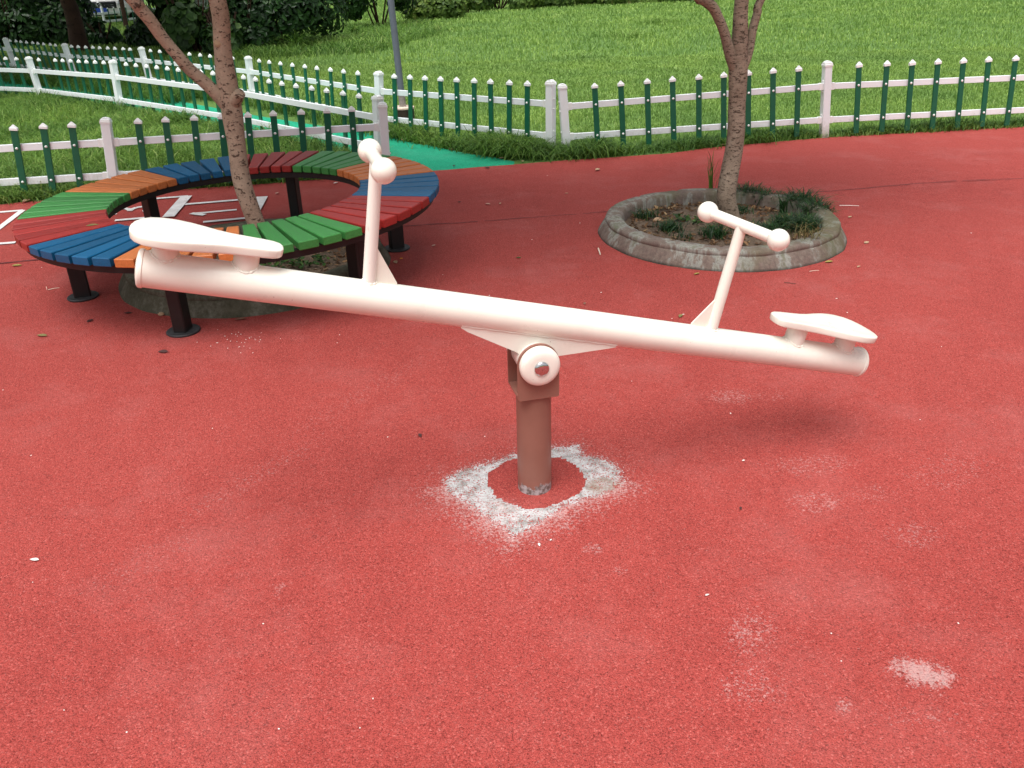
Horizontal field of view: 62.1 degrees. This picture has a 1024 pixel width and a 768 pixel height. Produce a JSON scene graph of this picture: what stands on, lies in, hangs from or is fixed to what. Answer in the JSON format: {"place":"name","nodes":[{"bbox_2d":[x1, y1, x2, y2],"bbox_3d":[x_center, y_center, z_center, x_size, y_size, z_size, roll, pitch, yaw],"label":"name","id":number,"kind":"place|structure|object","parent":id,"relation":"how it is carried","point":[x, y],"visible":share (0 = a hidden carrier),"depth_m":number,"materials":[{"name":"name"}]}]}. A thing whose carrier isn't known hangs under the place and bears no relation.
{"place":"outdoors","nodes":[
{"label":"outdoors","id":0,"kind":"place"},
{"bbox_2d":[0,87,399,204],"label":"grass","id":1,"kind":"structure","parent":0,"point":[30,118],"depth_m":8.55,"materials":[{"name":"green plant"}]},
{"bbox_2d":[0,81,513,170],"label":"path","id":2,"kind":"structure","parent":0,"point":[433,159],"depth_m":7.87,"materials":[{"name":"green rubber"}]},
{"bbox_2d":[232,17,451,60],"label":"grass","id":3,"kind":"structure","parent":0,"point":[382,35],"depth_m":17.68,"materials":[{"name":"green plant"}]},
{"bbox_2d":[0,179,1023,767],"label":"playground surface","id":4,"kind":"object","parent":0,"point":[182,519],"visible":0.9,"depth_m":2.67,"materials":[{"name":"red rubber"}]},
{"bbox_2d":[12,151,438,337],"bbox_3d":[-1.523,-0.867,4.825,2.242,0.480,2.242,-2,27,0],"label":"ring bench","id":5,"kind":"object","parent":4,"relation":"on","point":[55,230],"visible":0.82,"depth_m":4.44,"materials":[{"name":"multicoloured paint"}]},
{"bbox_2d":[118,218,390,317],"bbox_3d":[-1.486,-0.723,4.944,1.534,0.118,1.534,-2,27,0],"label":"tree planter","id":6,"kind":"object","parent":4,"relation":"on","point":[150,300],"visible":0.17,"depth_m":4.38,"materials":[{"name":"concrete"}]},
{"bbox_2d":[125,0,280,264],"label":"playground tree","id":7,"kind":"object","parent":6,"relation":"in","point":[226,94],"visible":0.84,"depth_m":4.47,"materials":[{"name":"brown plant"}]},
{"bbox_2d":[260,256,307,268],"bbox_3d":[-1.338,-0.712,4.887,0.354,0.065,0.342,-2,27,0],"label":"herb patch","id":8,"kind":"object","parent":6,"relation":"on","point":[277,262],"visible":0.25,"depth_m":4.84,"materials":[{"name":"green plant"}]},
{"bbox_2d":[280,256,315,269],"bbox_3d":[-1.227,-0.693,4.839,0.227,0.054,0.208,-2,27,0],"label":"herb patch","id":9,"kind":"object","parent":6,"relation":"on","point":[299,261],"visible":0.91,"depth_m":4.84,"materials":[{"name":"green plant"}]},
{"bbox_2d":[275,247,346,271],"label":"leaf litter","id":10,"kind":"object","parent":6,"relation":"in","point":[340,255],"visible":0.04,"depth_m":4.95,"materials":[{"name":"plant"}]},
{"bbox_2d":[296,251,333,265],"bbox_3d":[-1.112,-0.722,4.892,0.165,0.055,0.216,14,31,28],"label":"herb patch","id":11,"kind":"object","parent":6,"relation":"on","point":[318,257],"visible":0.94,"depth_m":4.88,"materials":[{"name":"green plant"}]},
{"bbox_2d":[3,175,958,732],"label":"crumbs","id":12,"kind":"object","parent":4,"relation":"on","point":[259,341],"visible":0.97,"depth_m":3.93,"materials":[{"name":"white paper"}]},
{"bbox_2d":[129,138,877,494],"bbox_3d":[0.119,-0.151,2.629,2.286,1.210,0.330,-8,27,-12],"label":"seesaw","id":13,"kind":"object","parent":4,"relation":"on","point":[535,340],"visible":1,"depth_m":2.54,"materials":[{"name":"beige paint"}]},
{"bbox_2d":[598,188,846,271],"bbox_3d":[1.316,-1.012,5.375,1.535,0.118,1.533,-2,27,0],"label":"tree planter","id":14,"kind":"object","parent":4,"relation":"on","point":[616,231],"visible":0.72,"depth_m":5.06,"materials":[{"name":"concrete"}]},
{"bbox_2d":[629,207,661,220],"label":"grass tuft","id":15,"kind":"object","parent":14,"relation":"on","point":[648,213],"visible":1,"depth_m":5.59,"materials":[{"name":"green plant"}]},
{"bbox_2d":[649,215,693,235],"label":"grass tuft","id":16,"kind":"object","parent":14,"relation":"on","point":[670,226],"visible":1,"depth_m":5.30,"materials":[{"name":"green plant"}]},
{"bbox_2d":[672,230,693,240],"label":"grass tuft","id":17,"kind":"object","parent":14,"relation":"on","point":[681,235],"visible":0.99,"depth_m":5.17,"materials":[{"name":"green plant"}]},
{"bbox_2d":[672,213,698,220],"bbox_3d":[1.106,-1.072,5.474,0.110,0.049,0.179,-22,33,-35],"label":"herb patch","id":18,"kind":"object","parent":14,"relation":"on","point":[678,216],"visible":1,"depth_m":5.48,"materials":[{"name":"green plant"}]},
{"bbox_2d":[685,215,704,224],"bbox_3d":[1.173,-1.047,5.424,0.140,0.052,0.115,18,32,33],"label":"herb patch","id":19,"kind":"object","parent":14,"relation":"on","point":[694,220],"visible":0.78,"depth_m":5.42,"materials":[{"name":"green plant"}]},
{"bbox_2d":[691,223,732,240],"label":"grass tuft","id":20,"kind":"object","parent":14,"relation":"on","point":[716,231],"visible":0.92,"depth_m":5.16,"materials":[{"name":"green plant"}]},
{"bbox_2d":[707,147,720,188],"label":"weed","id":21,"kind":"object","parent":14,"relation":"on","point":[710,177],"visible":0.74,"depth_m":5.94,"materials":[{"name":"green plant"}]},
{"bbox_2d":[629,201,819,246],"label":"leaf litter","id":22,"kind":"object","parent":14,"relation":"in","point":[767,209],"visible":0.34,"depth_m":5.55,"materials":[{"name":"plant"}]},
{"bbox_2d":[694,0,764,217],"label":"playground tree","id":23,"kind":"object","parent":14,"relation":"in","point":[738,48],"visible":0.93,"depth_m":5.12,"materials":[{"name":"brown plant"}]},
{"bbox_2d":[738,203,756,213],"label":"grass tuft","id":24,"kind":"object","parent":14,"relation":"on","point":[745,209],"visible":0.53,"depth_m":5.64,"materials":[{"name":"green plant"}]},
{"bbox_2d":[736,179,778,196],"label":"grass tuft","id":25,"kind":"object","parent":14,"relation":"on","point":[745,187],"visible":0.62,"depth_m":5.90,"materials":[{"name":"green plant"}]},
{"bbox_2d":[747,219,773,234],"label":"grass tuft","id":26,"kind":"object","parent":14,"relation":"on","point":[757,223],"visible":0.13,"depth_m":5.26,"materials":[{"name":"green plant"}]},
{"bbox_2d":[747,185,784,204],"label":"grass tuft","id":27,"kind":"object","parent":14,"relation":"on","point":[764,189],"visible":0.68,"depth_m":5.81,"materials":[{"name":"green plant"}]},
{"bbox_2d":[756,219,791,231],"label":"grass tuft","id":28,"kind":"object","parent":14,"relation":"on","point":[769,225],"visible":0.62,"depth_m":5.21,"materials":[{"name":"green plant"}]},
{"bbox_2d":[764,192,795,212],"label":"weed","id":29,"kind":"object","parent":14,"relation":"on","point":[782,204],"visible":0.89,"depth_m":5.53,"materials":[{"name":"green plant"}]},
{"bbox_2d":[758,209,804,230],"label":"grass tuft","id":30,"kind":"object","parent":14,"relation":"on","point":[780,217],"visible":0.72,"depth_m":5.32,"materials":[{"name":"green plant"}]},
{"bbox_2d":[776,211,826,234],"bbox_3d":[1.813,-1.006,5.249,0.439,0.114,0.444,-2,27,0],"label":"grass tuft","id":31,"kind":"object","parent":14,"relation":"on","point":[808,220],"visible":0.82,"depth_m":5.22,"materials":[{"name":"green plant"}]},
{"bbox_2d":[765,185,839,209],"bbox_3d":[1.936,-1.239,5.668,0.559,0.150,0.510,-11,28,-19],"label":"grass tuft","id":32,"kind":"object","parent":14,"relation":"on","point":[803,195],"visible":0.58,"depth_m":5.64,"materials":[{"name":"green plant"}]},
{"bbox_2d":[781,218,844,243],"bbox_3d":[1.700,-0.882,4.891,0.509,0.097,0.492,-2,27,0],"label":"grass tuft","id":33,"kind":"object","parent":14,"relation":"on","point":[804,231],"visible":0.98,"depth_m":4.90,"materials":[{"name":"green plant"}]},
{"bbox_2d":[789,195,848,217],"bbox_3d":[1.960,-1.146,5.498,0.484,0.134,0.450,-2,27,0],"label":"grass tuft","id":34,"kind":"object","parent":14,"relation":"on","point":[826,205],"visible":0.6,"depth_m":5.47,"materials":[{"name":"green plant"}]},
{"bbox_2d":[0,127,1023,262],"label":"playground surface","id":35,"kind":"object","parent":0,"point":[565,187],"visible":0.62,"depth_m":6.76,"materials":[{"name":"red rubber"}]},
{"bbox_2d":[0,195,267,243],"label":"hopscotch marking","id":36,"kind":"object","parent":35,"relation":"on","point":[177,205],"visible":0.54,"depth_m":6.23,"materials":[{"name":"white paint"}]},
{"bbox_2d":[0,0,1023,203],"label":"ground","id":37,"kind":"structure","parent":0,"point":[264,113],"depth_m":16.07,"materials":[{"name":"plant"}]},
{"bbox_2d":[0,0,55,47],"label":"bush","id":38,"kind":"object","parent":37,"relation":"on","point":[8,30],"visible":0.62,"depth_m":19.65,"materials":[{"name":"green plant"}]},
{"bbox_2d":[9,0,96,45],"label":"bush","id":39,"kind":"object","parent":37,"relation":"on","point":[59,31],"visible":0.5,"depth_m":19.84,"materials":[{"name":"green plant"}]},
{"bbox_2d":[60,0,90,51],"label":"tree","id":40,"kind":"object","parent":37,"relation":"on","point":[75,27],"visible":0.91,"depth_m":18.27,"materials":[{"name":"brown plant"}]},
{"bbox_2d":[0,66,202,104],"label":"grass","id":41,"kind":"structure","parent":37,"relation":"on","point":[52,80],"depth_m":12.14,"materials":[{"name":"green plant"}]},
{"bbox_2d":[85,17,123,45],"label":"bush","id":42,"kind":"object","parent":37,"relation":"on","point":[96,32],"visible":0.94,"depth_m":19.76,"materials":[{"name":"green plant"}]},
{"bbox_2d":[85,0,143,17],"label":"parked car","id":43,"kind":"object","parent":37,"relation":"on","point":[108,4],"visible":0.25,"depth_m":27.40,"materials":[{"name":"white paint"}]},
{"bbox_2d":[91,5,154,23],"bbox_3d":[-12.096,-12.311,28.181,0.065,0.572,6.089,8,28,18],"label":"picket fence","id":44,"kind":"object","parent":37,"relation":"on","point":[103,13],"visible":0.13,"depth_m":26.92,"materials":[{"name":"white plastic"}]},
{"bbox_2d":[119,0,127,26],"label":"tree","id":45,"kind":"object","parent":37,"relation":"on","point":[123,12],"visible":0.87,"depth_m":25.26,"materials":[{"name":"brown plant"}]},
{"bbox_2d":[123,2,158,47],"bbox_3d":[-7.997,-8.062,19.135,1.589,0.996,1.278,-2,27,0],"label":"bush","id":46,"kind":"object","parent":37,"relation":"on","point":[137,32],"visible":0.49,"depth_m":18.90,"materials":[{"name":"green plant"}]},
{"bbox_2d":[0,172,320,204],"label":"grass","id":47,"kind":"structure","parent":37,"relation":"on","point":[45,195],"depth_m":6.63,"materials":[{"name":"green plant"}]},
{"bbox_2d":[0,56,383,148],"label":"picket fence","id":48,"kind":"object","parent":37,"relation":"on","point":[116,78],"visible":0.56,"depth_m":9.74,"materials":[{"name":"white plastic"}]},
{"bbox_2d":[0,102,390,193],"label":"picket fence","id":49,"kind":"object","parent":37,"relation":"on","point":[108,142],"visible":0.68,"depth_m":6.66,"materials":[{"name":"white plastic"}]},
{"bbox_2d":[146,0,245,54],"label":"shrub","id":50,"kind":"object","parent":37,"relation":"on","point":[181,22],"visible":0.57,"depth_m":17.15,"materials":[{"name":"green plant"}]},
{"bbox_2d":[194,0,207,11],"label":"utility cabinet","id":51,"kind":"object","parent":37,"relation":"on","point":[200,1],"visible":0.07,"depth_m":27.20,"materials":[{"name":"grey metal"}]},
{"bbox_2d":[202,11,243,55],"bbox_3d":[-5.663,-6.821,16.596,0.783,0.852,0.789,-2,27,0],"label":"shrub","id":52,"kind":"object","parent":37,"relation":"on","point":[237,37],"visible":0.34,"depth_m":16.53,"materials":[{"name":"green plant"}]},
{"bbox_2d":[199,0,274,52],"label":"bush","id":53,"kind":"object","parent":37,"relation":"on","point":[251,30],"visible":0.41,"depth_m":17.14,"materials":[{"name":"green plant"}]},
{"bbox_2d":[201,0,349,44],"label":"shrub","id":54,"kind":"object","parent":37,"relation":"on","point":[298,16],"visible":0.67,"depth_m":17.25,"materials":[{"name":"green plant"}]},
{"bbox_2d":[0,37,556,146],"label":"picket fence","id":55,"kind":"object","parent":37,"relation":"on","point":[548,103],"visible":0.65,"depth_m":8.68,"materials":[{"name":"white plastic"}]},
{"bbox_2d":[3,63,566,153],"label":"grass","id":56,"kind":"structure","parent":37,"relation":"on","point":[291,109],"depth_m":9.36,"materials":[{"name":"green plant"}]},
{"bbox_2d":[267,28,322,47],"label":"grass tuft","id":57,"kind":"object","parent":37,"relation":"on","point":[296,41],"visible":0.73,"depth_m":17.22,"materials":[{"name":"green plant"}]},
{"bbox_2d":[302,33,372,45],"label":"grass tuft","id":58,"kind":"object","parent":37,"relation":"on","point":[334,38],"visible":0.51,"depth_m":18.08,"materials":[{"name":"green plant"}]},
{"bbox_2d":[344,22,368,33],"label":"grass tuft","id":59,"kind":"object","parent":37,"relation":"on","point":[353,27],"visible":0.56,"depth_m":20.10,"materials":[{"name":"green plant"}]},
{"bbox_2d":[333,0,416,24],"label":"shrub","id":60,"kind":"object","parent":37,"relation":"on","point":[358,8],"visible":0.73,"depth_m":22.61,"materials":[{"name":"green plant"}]},
{"bbox_2d":[387,0,414,118],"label":"lamp post","id":61,"kind":"object","parent":37,"relation":"on","point":[402,106],"visible":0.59,"depth_m":9.11,"materials":[{"name":"grey metal"}]},
{"bbox_2d":[401,0,466,20],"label":"bush","id":62,"kind":"object","parent":37,"relation":"on","point":[437,9],"visible":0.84,"depth_m":25.10,"materials":[{"name":"green plant"}]},
{"bbox_2d":[388,120,545,160],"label":"grass","id":63,"kind":"structure","parent":37,"relation":"on","point":[440,143],"depth_m":8.16,"materials":[{"name":"green plant"}]},
{"bbox_2d":[460,0,487,12],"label":"bush","id":64,"kind":"object","parent":37,"relation":"on","point":[470,4],"visible":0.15,"depth_m":27.71,"materials":[{"name":"green plant"}]},
{"bbox_2d":[475,0,545,10],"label":"bush","id":65,"kind":"object","parent":37,"relation":"on","point":[518,4],"visible":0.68,"depth_m":28.89,"materials":[{"name":"green plant"}]},
{"bbox_2d":[447,129,634,163],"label":"grass","id":66,"kind":"structure","parent":37,"relation":"on","point":[544,152],"depth_m":7.57,"materials":[{"name":"green plant"}]},
{"bbox_2d":[538,0,575,7],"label":"bush","id":67,"kind":"object","parent":37,"relation":"on","point":[554,3],"visible":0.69,"depth_m":29.45,"materials":[{"name":"green plant"}]},
{"bbox_2d":[522,48,631,61],"bbox_3d":[1.229,-5.732,14.800,1.747,0.136,1.730,8,28,18],"label":"grass tuft","id":68,"kind":"object","parent":37,"relation":"on","point":[576,55],"visible":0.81,"depth_m":14.80,"materials":[{"name":"green plant"}]},
{"bbox_2d":[569,0,624,5],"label":"bush","id":69,"kind":"object","parent":37,"relation":"on","point":[582,2],"visible":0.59,"depth_m":30.27,"materials":[{"name":"green plant"}]},
{"bbox_2d":[588,27,669,41],"bbox_3d":[2.406,-7.662,18.483,1.850,0.233,1.668,-24,34,-37],"label":"grass tuft","id":70,"kind":"object","parent":37,"relation":"on","point":[621,33],"visible":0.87,"depth_m":18.34,"materials":[{"name":"green plant"}]},
{"bbox_2d":[621,0,687,4],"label":"bush","id":71,"kind":"object","parent":37,"relation":"on","point":[631,1],"visible":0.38,"depth_m":30.76,"materials":[{"name":"green plant"}]},
{"bbox_2d":[634,14,683,24],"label":"grass tuft","id":72,"kind":"object","parent":37,"relation":"on","point":[663,19],"visible":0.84,"depth_m":21.73,"materials":[{"name":"green plant"}]},
{"bbox_2d":[560,127,781,159],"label":"grass","id":73,"kind":"structure","parent":37,"relation":"on","point":[757,135],"depth_m":7.76,"materials":[{"name":"green plant"}]},
{"bbox_2d":[557,55,1023,146],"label":"picket fence","id":74,"kind":"object","parent":37,"relation":"on","point":[825,86],"visible":0.98,"depth_m":7.88,"materials":[{"name":"white plastic"}]},
{"bbox_2d":[759,115,1023,141],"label":"grass","id":75,"kind":"structure","parent":37,"relation":"on","point":[788,132],"depth_m":8.21,"materials":[{"name":"green plant"}]},
{"bbox_2d":[77,46,1023,148],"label":"grass","id":76,"kind":"structure","parent":0,"point":[659,74],"depth_m":11.69,"materials":[{"name":"green plant"}]}
]}

